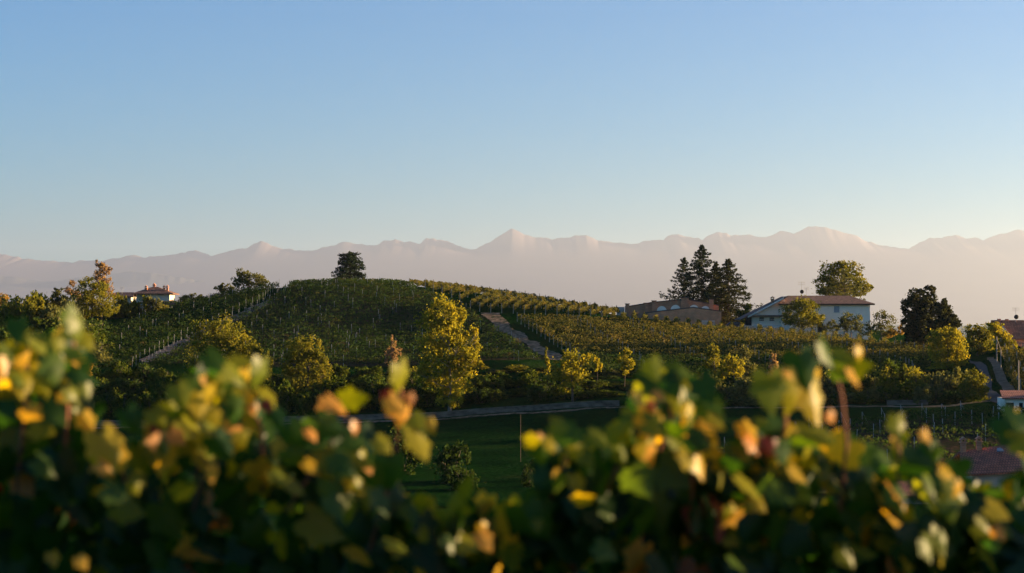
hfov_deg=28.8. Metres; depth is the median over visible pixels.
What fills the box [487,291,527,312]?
vine row
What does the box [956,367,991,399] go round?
bush
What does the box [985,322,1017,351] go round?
broadleaf tree
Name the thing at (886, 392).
shrub
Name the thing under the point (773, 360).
slender tree
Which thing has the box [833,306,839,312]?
window
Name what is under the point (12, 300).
bush
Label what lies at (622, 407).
road
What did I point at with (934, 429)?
vine row
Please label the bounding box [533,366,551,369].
shrub
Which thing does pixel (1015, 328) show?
gabled house
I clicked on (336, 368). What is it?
shrub
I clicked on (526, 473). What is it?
young tree
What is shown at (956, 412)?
vine row
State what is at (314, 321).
vine row
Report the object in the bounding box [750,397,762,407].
shrub
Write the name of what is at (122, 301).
bush
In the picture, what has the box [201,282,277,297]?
vine row
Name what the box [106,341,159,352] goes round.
vine row
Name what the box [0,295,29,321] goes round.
bush
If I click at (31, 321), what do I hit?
bush
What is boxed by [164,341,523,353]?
vine row
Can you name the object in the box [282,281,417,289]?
vine row
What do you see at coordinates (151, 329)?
vine row
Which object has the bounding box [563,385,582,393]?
shrub
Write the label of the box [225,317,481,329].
vine row
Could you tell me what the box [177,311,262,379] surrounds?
broadleaf tree
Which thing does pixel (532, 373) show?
shrub
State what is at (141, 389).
shrub
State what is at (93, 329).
bush
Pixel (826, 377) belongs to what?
shrub
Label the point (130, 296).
flat roofed house
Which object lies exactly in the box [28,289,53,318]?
bush
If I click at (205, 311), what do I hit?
vine row
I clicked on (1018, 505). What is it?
grapevine
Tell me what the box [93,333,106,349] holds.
bush
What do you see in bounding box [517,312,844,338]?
vine row
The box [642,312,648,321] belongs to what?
vine row
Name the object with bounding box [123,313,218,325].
vine row
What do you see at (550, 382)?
shrub
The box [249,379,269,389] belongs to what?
shrub
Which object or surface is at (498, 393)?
shrub
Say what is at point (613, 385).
shrub
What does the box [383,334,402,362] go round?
slender tree
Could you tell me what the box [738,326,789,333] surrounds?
terrace wall
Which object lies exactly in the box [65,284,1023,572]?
ground
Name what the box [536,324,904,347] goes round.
vine row
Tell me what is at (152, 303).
bush
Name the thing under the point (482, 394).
shrub
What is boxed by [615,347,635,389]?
slender tree
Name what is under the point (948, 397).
shrub
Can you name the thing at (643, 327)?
vine row
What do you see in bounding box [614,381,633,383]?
shrub
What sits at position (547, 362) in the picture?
slender tree
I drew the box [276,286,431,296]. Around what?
vine row
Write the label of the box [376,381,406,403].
shrub
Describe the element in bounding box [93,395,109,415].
shrub
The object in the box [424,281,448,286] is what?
vine row
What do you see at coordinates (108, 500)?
grapevine
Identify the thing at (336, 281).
vine row
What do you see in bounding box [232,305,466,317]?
vine row
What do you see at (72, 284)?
slender tree
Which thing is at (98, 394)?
shrub
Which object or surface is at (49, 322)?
bush
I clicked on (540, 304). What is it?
vine row
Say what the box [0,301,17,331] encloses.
bush
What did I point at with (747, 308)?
shrub
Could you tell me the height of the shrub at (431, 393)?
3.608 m
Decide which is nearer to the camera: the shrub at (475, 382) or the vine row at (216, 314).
the shrub at (475, 382)
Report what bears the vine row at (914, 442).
on the ground
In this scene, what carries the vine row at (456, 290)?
on the ground
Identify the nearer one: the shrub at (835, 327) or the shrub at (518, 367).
the shrub at (518, 367)
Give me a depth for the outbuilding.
172.52 m
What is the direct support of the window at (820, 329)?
in the farmhouse
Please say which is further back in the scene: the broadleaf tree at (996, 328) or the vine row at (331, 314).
the vine row at (331, 314)
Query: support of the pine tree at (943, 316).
on the ground
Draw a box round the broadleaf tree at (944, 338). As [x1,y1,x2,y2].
[924,324,971,369]
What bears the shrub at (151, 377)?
on the ground
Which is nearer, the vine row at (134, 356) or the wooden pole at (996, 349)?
the wooden pole at (996, 349)
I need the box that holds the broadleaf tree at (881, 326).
[859,309,897,340]
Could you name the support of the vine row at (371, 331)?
on the ground
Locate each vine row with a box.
[94,359,132,367]
[96,358,136,365]
[104,338,168,347]
[106,327,187,338]
[106,333,180,342]
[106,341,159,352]
[106,345,154,355]
[107,340,163,349]
[108,324,200,333]
[108,336,174,344]
[108,348,149,356]
[108,355,140,360]
[109,349,144,359]
[110,328,193,335]
[112,321,206,331]
[116,319,211,328]
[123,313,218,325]
[124,310,225,324]
[127,309,232,322]
[131,306,239,319]
[137,301,246,316]
[142,350,538,367]
[143,297,252,313]
[145,350,537,364]
[148,349,533,363]
[152,347,531,360]
[155,295,262,306]
[156,345,528,358]
[160,343,523,356]
[163,290,265,305]
[163,297,259,310]
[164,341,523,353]
[170,337,520,351]
[172,336,515,351]
[173,291,267,303]
[176,288,270,304]
[177,331,511,349]
[181,332,507,344]
[186,286,272,304]
[186,329,502,341]
[190,283,275,303]
[192,325,498,337]
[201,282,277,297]
[203,323,494,335]
[204,321,484,332]
[212,282,279,295]
[221,310,474,324]
[221,314,479,327]
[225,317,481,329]
[227,307,470,320]
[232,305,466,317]
[238,303,462,317]
[244,298,457,311]
[251,298,451,309]
[257,294,448,305]
[263,292,446,305]
[269,290,440,301]
[274,287,434,299]
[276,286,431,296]
[278,284,430,294]
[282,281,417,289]
[284,282,425,290]
[285,279,417,290]
[287,279,413,287]
[289,278,408,286]
[292,277,404,284]
[293,276,400,284]
[293,277,399,284]
[409,278,431,287]
[415,278,433,287]
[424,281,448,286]
[431,282,457,290]
[441,284,480,293]
[450,285,486,297]
[458,286,493,298]
[469,288,507,309]
[477,290,515,311]
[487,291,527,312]
[499,293,537,312]
[511,294,546,313]
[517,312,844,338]
[520,315,860,340]
[522,296,555,312]
[524,317,872,343]
[528,320,885,344]
[532,323,909,346]
[533,297,556,310]
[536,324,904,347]
[540,327,932,347]
[543,299,566,314]
[545,330,929,350]
[549,333,936,350]
[553,335,938,352]
[554,299,577,311]
[557,338,934,356]
[561,340,936,356]
[565,341,940,360]
[566,301,587,315]
[570,346,944,360]
[574,347,937,361]
[577,303,597,315]
[578,350,938,363]
[578,351,933,366]
[579,354,928,369]
[580,357,916,374]
[581,364,884,378]
[584,360,909,376]
[585,359,912,371]
[589,305,608,316]
[600,305,619,316]
[610,310,616,318]
[620,311,627,320]
[631,310,637,321]
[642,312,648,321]
[652,314,661,322]
[664,316,669,323]
[795,420,996,440]
[807,418,990,431]
[822,424,998,447]
[830,429,955,458]
[840,413,993,429]
[857,436,946,464]
[860,412,1003,422]
[879,408,1021,422]
[900,405,1003,417]
[919,406,1023,417]
[941,404,1023,416]
[958,401,1022,411]
[998,343,1023,389]
[1008,345,1023,381]
[1019,344,1023,363]
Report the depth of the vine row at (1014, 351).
312.63 m
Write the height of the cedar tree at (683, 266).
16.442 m
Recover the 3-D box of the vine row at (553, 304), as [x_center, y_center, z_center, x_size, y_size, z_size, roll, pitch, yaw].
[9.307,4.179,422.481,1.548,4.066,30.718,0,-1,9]
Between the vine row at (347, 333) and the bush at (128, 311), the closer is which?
the vine row at (347, 333)
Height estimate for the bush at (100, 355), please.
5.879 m
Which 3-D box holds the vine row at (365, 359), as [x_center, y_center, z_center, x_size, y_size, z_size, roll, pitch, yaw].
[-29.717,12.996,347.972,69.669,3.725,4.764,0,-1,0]
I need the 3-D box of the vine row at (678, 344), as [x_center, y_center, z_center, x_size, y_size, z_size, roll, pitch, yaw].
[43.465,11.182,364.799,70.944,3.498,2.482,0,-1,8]
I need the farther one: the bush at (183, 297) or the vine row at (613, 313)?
the bush at (183, 297)
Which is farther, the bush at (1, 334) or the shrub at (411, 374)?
the bush at (1, 334)
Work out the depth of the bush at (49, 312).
400.42 m
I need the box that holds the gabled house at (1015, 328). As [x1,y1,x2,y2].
[991,319,1023,346]
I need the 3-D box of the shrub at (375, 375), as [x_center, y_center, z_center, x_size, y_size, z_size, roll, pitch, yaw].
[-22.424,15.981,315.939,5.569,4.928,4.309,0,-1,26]
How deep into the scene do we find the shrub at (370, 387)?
312.77 m
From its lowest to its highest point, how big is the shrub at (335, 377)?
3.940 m
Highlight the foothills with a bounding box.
[0,271,205,289]
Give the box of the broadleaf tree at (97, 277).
[92,260,115,319]
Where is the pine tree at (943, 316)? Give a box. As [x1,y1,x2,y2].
[923,297,962,338]
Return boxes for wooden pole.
[520,414,520,461]
[996,336,1004,361]
[1018,360,1018,389]
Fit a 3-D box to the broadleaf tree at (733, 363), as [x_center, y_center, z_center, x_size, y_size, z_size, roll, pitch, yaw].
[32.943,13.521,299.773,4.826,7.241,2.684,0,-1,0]
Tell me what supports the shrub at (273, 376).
on the ground
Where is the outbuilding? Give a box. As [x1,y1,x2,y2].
[900,481,914,503]
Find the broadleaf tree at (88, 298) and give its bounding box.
[69,276,120,321]
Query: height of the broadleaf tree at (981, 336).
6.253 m
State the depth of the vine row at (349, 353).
357.82 m
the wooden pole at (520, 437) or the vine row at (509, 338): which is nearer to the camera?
the wooden pole at (520, 437)
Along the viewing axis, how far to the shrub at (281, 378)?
328.59 m
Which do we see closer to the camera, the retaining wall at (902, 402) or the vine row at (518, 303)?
the retaining wall at (902, 402)
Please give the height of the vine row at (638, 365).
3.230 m
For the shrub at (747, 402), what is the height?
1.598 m
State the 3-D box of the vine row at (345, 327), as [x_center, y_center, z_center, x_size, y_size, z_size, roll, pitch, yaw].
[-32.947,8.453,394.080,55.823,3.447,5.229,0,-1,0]
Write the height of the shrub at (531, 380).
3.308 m
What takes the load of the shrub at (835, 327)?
on the ground
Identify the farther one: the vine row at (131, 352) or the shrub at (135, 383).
the vine row at (131, 352)
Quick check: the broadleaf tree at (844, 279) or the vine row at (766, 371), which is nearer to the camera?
the vine row at (766, 371)
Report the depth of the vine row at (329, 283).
450.90 m
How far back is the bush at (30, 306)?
400.98 m
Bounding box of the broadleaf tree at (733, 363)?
[715,352,744,382]
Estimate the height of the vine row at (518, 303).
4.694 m
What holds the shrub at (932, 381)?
on the ground
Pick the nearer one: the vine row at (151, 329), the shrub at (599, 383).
the shrub at (599, 383)
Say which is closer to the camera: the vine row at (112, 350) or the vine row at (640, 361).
the vine row at (640, 361)
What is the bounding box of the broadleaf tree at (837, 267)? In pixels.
[811,260,873,298]
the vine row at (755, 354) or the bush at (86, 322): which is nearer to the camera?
the vine row at (755, 354)
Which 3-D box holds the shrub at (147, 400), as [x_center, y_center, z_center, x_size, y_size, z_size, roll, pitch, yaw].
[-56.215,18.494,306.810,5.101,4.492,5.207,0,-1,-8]
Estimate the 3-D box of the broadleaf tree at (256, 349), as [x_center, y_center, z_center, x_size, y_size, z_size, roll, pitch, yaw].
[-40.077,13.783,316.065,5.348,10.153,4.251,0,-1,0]
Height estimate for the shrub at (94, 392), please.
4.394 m
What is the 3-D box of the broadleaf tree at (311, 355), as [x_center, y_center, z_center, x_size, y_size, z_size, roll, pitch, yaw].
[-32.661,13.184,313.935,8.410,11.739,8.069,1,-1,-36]
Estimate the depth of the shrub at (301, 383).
314.11 m
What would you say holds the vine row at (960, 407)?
on the ground
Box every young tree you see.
[385,425,431,474]
[431,439,471,483]
[444,465,485,489]
[519,463,533,486]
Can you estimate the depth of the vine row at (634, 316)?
402.81 m
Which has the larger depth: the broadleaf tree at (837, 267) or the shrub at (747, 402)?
the broadleaf tree at (837, 267)
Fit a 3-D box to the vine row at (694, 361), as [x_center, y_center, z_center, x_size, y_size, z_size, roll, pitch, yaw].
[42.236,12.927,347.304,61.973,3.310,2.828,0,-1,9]
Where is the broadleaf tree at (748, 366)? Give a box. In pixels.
[738,345,757,380]
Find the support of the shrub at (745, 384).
on the ground
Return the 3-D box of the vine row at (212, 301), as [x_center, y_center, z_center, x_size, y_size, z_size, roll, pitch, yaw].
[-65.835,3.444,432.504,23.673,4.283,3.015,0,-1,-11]
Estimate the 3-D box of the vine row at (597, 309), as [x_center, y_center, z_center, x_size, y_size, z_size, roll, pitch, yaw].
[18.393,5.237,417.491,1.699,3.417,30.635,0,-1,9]
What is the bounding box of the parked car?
[726,322,739,326]
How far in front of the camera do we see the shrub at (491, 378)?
318.61 m
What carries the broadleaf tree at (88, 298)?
on the ground
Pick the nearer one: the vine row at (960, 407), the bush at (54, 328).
the vine row at (960, 407)
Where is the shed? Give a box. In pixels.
[997,390,1023,410]
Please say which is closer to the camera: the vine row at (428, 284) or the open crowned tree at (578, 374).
the open crowned tree at (578, 374)
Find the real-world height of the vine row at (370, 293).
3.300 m
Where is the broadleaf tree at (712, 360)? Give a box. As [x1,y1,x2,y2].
[702,342,725,382]
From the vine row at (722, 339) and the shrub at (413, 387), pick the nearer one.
the shrub at (413, 387)
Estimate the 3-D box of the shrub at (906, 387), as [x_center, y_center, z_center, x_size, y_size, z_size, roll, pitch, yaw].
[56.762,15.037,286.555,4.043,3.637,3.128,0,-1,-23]
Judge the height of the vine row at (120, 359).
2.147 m
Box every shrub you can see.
[91,365,100,377]
[92,376,108,388]
[92,387,97,403]
[93,371,119,381]
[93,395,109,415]
[95,380,119,395]
[95,389,112,399]
[107,359,129,379]
[109,377,130,401]
[111,387,130,416]
[120,378,145,390]
[122,367,139,378]
[124,390,142,401]
[125,389,148,418]
[130,384,151,397]
[132,362,155,381]
[136,392,159,418]
[140,391,165,418]
[145,372,163,398]
[146,376,173,401]
[154,367,174,379]
[160,391,169,402]
[172,374,185,380]
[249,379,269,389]
[249,379,277,404]
[253,380,273,402]
[267,373,276,379]
[270,379,294,415]
[275,376,288,383]
[290,393,305,413]
[292,390,313,415]
[295,377,310,393]
[302,389,325,414]
[313,382,331,395]
[318,379,347,396]
[320,375,340,383]
[328,363,349,379]
[329,374,350,400]
[335,396,359,413]
[344,378,358,386]
[350,382,364,391]
[351,368,370,380]
[353,375,366,388]
[354,366,368,371]
[357,390,374,410]
[358,373,381,392]
[360,374,389,405]
[365,394,375,406]
[366,365,384,377]
[372,380,391,410]
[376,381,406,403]
[386,373,405,386]
[404,375,427,386]
[405,383,428,397]
[406,384,425,411]
[408,370,417,383]
[409,365,423,379]
[418,386,443,406]
[446,382,465,408]
[460,378,478,395]
[464,387,494,403]
[467,375,492,393]
[473,375,491,388]
[484,373,503,387]
[484,387,502,401]
[485,378,506,392]
[486,369,506,372]
[493,370,514,387]
[504,364,528,370]
[518,368,539,381]
[521,373,549,387]
[524,382,552,401]
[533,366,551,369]
[540,374,556,387]
[552,387,573,398]
[553,377,566,387]
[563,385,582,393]
[574,388,598,398]
[575,379,608,389]
[585,375,605,378]
[588,366,612,376]
[599,389,624,396]
[604,368,622,375]
[604,375,620,378]
[606,383,623,386]
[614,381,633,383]
[620,368,636,376]
[625,385,633,398]
[713,374,723,394]
[717,384,742,399]
[720,399,732,405]
[723,376,738,396]
[732,375,755,399]
[732,397,756,406]
[734,303,754,322]
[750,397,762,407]
[818,369,834,396]
[819,374,845,400]
[821,394,832,403]
[822,319,839,334]
[827,390,850,403]
[840,380,863,394]
[845,391,858,402]
[850,375,872,393]
[852,393,875,404]
[862,374,877,388]
[870,365,896,398]
[875,386,898,401]
[880,358,905,396]
[882,324,903,340]
[891,378,915,399]
[899,362,918,397]
[904,366,930,397]
[912,383,932,404]
[921,371,940,393]
[921,384,946,402]
[933,370,959,392]
[934,390,964,403]
[949,366,970,384]
[959,389,984,402]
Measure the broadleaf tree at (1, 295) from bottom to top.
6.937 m
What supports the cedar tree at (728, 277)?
on the ground
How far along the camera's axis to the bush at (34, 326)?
387.88 m
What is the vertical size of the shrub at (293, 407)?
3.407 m
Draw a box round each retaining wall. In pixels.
[95,400,618,425]
[887,400,927,404]
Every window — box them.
[818,323,822,331]
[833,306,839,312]
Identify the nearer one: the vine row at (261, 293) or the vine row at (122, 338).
the vine row at (122, 338)
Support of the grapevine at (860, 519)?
on the ground
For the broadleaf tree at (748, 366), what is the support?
on the ground
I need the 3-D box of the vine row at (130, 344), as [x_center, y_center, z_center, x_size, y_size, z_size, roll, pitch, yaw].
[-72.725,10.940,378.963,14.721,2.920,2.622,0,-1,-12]
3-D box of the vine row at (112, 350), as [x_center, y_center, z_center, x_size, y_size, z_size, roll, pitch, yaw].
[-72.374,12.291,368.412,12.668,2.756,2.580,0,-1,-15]
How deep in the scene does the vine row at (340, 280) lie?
454.45 m
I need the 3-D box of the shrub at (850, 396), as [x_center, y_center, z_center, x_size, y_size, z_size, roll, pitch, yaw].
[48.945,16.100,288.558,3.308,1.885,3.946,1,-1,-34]
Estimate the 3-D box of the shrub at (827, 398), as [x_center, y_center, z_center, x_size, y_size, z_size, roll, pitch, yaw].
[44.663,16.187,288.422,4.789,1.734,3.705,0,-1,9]
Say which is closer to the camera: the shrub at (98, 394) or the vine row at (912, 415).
the vine row at (912, 415)
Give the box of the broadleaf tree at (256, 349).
[245,341,274,389]
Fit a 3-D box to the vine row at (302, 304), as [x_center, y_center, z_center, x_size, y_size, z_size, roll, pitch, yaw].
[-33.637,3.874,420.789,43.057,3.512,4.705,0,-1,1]
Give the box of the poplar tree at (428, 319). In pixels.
[413,292,484,410]
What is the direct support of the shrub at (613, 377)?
on the ground
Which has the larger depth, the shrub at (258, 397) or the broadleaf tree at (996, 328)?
the broadleaf tree at (996, 328)
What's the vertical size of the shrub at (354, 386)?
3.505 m
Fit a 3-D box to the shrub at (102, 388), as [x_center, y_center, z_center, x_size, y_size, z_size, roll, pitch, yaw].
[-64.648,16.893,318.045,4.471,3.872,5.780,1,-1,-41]
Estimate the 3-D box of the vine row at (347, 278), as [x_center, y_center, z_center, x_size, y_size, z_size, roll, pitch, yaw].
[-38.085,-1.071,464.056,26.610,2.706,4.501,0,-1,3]
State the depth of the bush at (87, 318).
417.94 m
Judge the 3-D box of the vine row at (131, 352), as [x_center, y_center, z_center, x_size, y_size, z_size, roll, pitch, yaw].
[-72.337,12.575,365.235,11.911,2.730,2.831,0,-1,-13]
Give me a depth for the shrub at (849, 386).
292.59 m
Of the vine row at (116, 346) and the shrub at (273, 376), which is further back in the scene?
the vine row at (116, 346)
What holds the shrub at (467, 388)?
on the ground
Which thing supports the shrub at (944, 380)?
on the ground
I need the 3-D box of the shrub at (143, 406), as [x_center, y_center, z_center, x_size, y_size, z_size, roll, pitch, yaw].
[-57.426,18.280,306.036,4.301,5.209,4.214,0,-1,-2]
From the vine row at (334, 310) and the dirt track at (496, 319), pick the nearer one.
the dirt track at (496, 319)
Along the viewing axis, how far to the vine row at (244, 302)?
425.15 m
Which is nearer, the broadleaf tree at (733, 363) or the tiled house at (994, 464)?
the tiled house at (994, 464)
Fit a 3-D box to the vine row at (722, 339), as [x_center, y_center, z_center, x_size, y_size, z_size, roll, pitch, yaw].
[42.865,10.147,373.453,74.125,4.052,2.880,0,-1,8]
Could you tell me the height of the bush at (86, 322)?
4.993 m
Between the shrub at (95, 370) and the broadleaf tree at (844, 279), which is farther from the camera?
the broadleaf tree at (844, 279)
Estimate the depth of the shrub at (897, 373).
294.13 m
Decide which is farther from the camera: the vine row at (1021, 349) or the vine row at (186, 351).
the vine row at (186, 351)
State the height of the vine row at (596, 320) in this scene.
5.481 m
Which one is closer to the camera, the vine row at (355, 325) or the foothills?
the vine row at (355, 325)
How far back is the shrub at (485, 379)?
316.87 m
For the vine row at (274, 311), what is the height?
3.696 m
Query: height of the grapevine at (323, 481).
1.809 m
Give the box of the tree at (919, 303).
[900,285,937,348]
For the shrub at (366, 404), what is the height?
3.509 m
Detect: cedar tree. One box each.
[331,251,366,280]
[659,257,705,300]
[678,244,720,309]
[701,258,762,325]
[702,261,737,320]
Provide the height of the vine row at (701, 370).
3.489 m
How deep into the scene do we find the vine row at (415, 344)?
371.00 m
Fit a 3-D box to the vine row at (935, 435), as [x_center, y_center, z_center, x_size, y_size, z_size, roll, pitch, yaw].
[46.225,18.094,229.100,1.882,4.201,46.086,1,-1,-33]
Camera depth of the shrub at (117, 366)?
334.77 m
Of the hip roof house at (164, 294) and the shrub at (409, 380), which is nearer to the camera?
the shrub at (409, 380)
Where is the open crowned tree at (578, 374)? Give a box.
[543,343,592,401]
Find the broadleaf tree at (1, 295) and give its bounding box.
[0,293,9,304]
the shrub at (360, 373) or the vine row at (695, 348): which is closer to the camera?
the shrub at (360, 373)
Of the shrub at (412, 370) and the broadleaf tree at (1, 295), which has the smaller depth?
the shrub at (412, 370)
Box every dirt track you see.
[481,312,561,359]
[987,357,1014,389]
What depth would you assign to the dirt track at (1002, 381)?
310.52 m
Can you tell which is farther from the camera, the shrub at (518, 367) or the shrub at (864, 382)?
the shrub at (518, 367)
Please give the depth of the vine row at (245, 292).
443.82 m
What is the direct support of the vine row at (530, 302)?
on the ground
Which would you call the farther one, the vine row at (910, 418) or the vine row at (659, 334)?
the vine row at (659, 334)
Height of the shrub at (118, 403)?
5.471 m
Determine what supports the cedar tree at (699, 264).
on the ground
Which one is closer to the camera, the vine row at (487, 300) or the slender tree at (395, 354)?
the slender tree at (395, 354)
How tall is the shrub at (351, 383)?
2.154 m
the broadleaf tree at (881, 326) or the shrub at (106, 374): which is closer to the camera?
the shrub at (106, 374)
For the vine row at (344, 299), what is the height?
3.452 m
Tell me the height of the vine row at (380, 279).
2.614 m
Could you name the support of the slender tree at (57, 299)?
on the ground
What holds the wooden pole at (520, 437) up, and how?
on the ground
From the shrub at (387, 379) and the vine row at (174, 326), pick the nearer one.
the shrub at (387, 379)
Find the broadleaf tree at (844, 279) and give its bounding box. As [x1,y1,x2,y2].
[816,269,868,299]
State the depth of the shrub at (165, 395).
307.36 m
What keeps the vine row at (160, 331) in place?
on the ground
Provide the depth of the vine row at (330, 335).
384.93 m
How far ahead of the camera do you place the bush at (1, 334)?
364.85 m
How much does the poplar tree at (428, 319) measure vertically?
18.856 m
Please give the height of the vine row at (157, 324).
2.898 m
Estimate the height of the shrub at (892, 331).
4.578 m
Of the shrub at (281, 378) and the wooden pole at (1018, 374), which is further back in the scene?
the shrub at (281, 378)
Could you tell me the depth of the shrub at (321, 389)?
312.19 m
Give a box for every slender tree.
[49,287,69,308]
[63,280,81,300]
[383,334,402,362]
[543,347,550,382]
[592,354,602,380]
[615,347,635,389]
[767,353,778,375]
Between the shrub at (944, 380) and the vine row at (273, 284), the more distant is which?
the vine row at (273, 284)
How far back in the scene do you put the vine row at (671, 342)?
368.83 m
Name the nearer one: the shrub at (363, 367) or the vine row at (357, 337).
the shrub at (363, 367)
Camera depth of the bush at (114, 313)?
422.88 m
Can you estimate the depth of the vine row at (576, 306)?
417.22 m
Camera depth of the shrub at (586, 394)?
305.94 m
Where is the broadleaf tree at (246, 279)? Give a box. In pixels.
[231,268,269,287]
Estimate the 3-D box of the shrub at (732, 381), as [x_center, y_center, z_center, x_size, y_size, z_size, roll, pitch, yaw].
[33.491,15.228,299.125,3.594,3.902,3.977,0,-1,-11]
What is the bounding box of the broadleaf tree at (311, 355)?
[276,333,334,396]
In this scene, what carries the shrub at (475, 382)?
on the ground
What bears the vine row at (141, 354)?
on the ground
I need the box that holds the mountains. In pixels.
[0,226,1023,324]
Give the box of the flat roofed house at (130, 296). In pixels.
[113,292,135,302]
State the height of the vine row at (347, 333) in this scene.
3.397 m
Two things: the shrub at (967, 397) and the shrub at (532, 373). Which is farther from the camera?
the shrub at (532, 373)
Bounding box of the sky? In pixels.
[0,0,1023,262]
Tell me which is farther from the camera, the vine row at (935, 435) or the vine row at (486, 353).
the vine row at (486, 353)
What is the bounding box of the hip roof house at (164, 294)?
[132,283,178,307]
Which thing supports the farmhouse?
on the ground
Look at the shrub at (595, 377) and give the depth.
324.77 m
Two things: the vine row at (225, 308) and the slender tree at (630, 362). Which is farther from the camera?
the vine row at (225, 308)
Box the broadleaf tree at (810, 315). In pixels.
[778,294,825,328]
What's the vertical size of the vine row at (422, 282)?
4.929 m
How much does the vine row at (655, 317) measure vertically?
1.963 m
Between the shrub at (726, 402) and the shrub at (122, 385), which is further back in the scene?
the shrub at (122, 385)
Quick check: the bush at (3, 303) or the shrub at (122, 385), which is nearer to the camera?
the shrub at (122, 385)
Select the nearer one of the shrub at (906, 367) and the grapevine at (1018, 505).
the grapevine at (1018, 505)
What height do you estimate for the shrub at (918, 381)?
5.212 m
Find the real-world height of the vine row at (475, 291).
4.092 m
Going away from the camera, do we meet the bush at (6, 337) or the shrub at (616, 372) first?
the shrub at (616, 372)
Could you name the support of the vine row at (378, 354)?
on the ground
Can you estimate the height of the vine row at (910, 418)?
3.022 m
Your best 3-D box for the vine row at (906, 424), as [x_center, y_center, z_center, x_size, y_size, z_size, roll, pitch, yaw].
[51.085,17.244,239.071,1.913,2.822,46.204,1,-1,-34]
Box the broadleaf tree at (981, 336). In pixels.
[961,323,995,355]
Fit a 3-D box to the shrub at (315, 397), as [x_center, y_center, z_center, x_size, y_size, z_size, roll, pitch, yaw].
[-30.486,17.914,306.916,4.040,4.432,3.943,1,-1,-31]
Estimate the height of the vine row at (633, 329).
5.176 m
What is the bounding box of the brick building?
[617,297,720,324]
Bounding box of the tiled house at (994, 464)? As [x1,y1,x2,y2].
[943,436,1023,486]
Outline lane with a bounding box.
[969,360,1000,402]
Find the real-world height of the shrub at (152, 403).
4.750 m
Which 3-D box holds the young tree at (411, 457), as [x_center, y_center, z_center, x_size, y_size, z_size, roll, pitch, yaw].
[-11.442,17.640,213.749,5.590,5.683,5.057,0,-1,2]
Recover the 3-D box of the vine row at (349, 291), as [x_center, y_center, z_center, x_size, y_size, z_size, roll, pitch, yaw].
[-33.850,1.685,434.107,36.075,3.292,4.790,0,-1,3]
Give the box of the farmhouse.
[735,296,874,339]
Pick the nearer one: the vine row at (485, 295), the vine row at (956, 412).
the vine row at (956, 412)
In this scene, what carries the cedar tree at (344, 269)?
on the ground
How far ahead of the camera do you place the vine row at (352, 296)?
427.81 m
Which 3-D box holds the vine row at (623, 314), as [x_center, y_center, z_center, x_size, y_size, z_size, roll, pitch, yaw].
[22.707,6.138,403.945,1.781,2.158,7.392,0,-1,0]
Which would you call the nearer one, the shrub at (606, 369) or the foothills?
the shrub at (606, 369)
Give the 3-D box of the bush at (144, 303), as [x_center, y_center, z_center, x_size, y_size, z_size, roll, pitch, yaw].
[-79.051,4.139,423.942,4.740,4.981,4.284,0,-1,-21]
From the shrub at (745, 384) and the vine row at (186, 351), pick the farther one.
the vine row at (186, 351)
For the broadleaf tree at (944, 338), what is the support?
on the ground
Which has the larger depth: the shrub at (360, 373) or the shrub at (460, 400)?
the shrub at (360, 373)
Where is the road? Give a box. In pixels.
[94,400,988,428]
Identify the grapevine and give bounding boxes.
[0,302,270,572]
[224,354,526,572]
[495,354,794,572]
[753,334,1023,572]
[1013,453,1023,507]
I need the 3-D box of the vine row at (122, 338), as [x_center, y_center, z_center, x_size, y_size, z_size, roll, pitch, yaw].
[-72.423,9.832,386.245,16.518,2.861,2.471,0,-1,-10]
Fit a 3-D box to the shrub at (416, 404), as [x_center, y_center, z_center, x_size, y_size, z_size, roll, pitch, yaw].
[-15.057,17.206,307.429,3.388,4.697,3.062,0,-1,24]
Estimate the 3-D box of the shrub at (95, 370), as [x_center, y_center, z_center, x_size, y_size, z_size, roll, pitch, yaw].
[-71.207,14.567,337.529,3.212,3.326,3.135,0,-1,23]
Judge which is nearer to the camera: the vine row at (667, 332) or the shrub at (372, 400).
the shrub at (372, 400)
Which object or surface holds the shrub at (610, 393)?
on the ground
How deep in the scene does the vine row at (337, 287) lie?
441.19 m
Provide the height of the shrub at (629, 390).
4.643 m
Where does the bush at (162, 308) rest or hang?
on the ground
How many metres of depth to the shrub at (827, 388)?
294.10 m
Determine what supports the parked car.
on the ground
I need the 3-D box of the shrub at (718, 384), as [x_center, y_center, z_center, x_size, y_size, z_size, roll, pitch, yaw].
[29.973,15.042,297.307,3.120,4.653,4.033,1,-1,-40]
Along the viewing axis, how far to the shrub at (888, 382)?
292.31 m
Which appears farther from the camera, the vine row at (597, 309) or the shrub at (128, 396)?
the vine row at (597, 309)
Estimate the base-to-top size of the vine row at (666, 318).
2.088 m
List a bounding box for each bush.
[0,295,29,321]
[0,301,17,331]
[0,329,9,341]
[0,332,15,345]
[3,294,32,317]
[5,290,44,324]
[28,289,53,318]
[29,316,55,332]
[30,318,62,332]
[34,304,64,325]
[34,322,61,332]
[37,316,58,330]
[45,298,61,318]
[60,295,84,320]
[78,306,90,320]
[83,318,112,336]
[83,323,115,352]
[83,324,107,340]
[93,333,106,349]
[93,342,114,366]
[107,303,127,317]
[113,292,128,317]
[120,301,139,316]
[131,295,150,315]
[141,296,162,315]
[155,304,168,313]
[179,293,202,304]
[213,282,234,291]
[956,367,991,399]
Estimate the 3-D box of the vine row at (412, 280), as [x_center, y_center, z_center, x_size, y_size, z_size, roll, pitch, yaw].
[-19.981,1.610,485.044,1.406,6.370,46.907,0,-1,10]
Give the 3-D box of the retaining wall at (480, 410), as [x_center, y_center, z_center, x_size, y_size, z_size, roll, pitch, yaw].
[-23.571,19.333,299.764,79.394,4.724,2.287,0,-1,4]
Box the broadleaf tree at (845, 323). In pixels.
[838,311,862,337]
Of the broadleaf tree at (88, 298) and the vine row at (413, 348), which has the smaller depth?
the vine row at (413, 348)
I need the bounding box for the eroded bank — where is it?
[139,300,270,361]

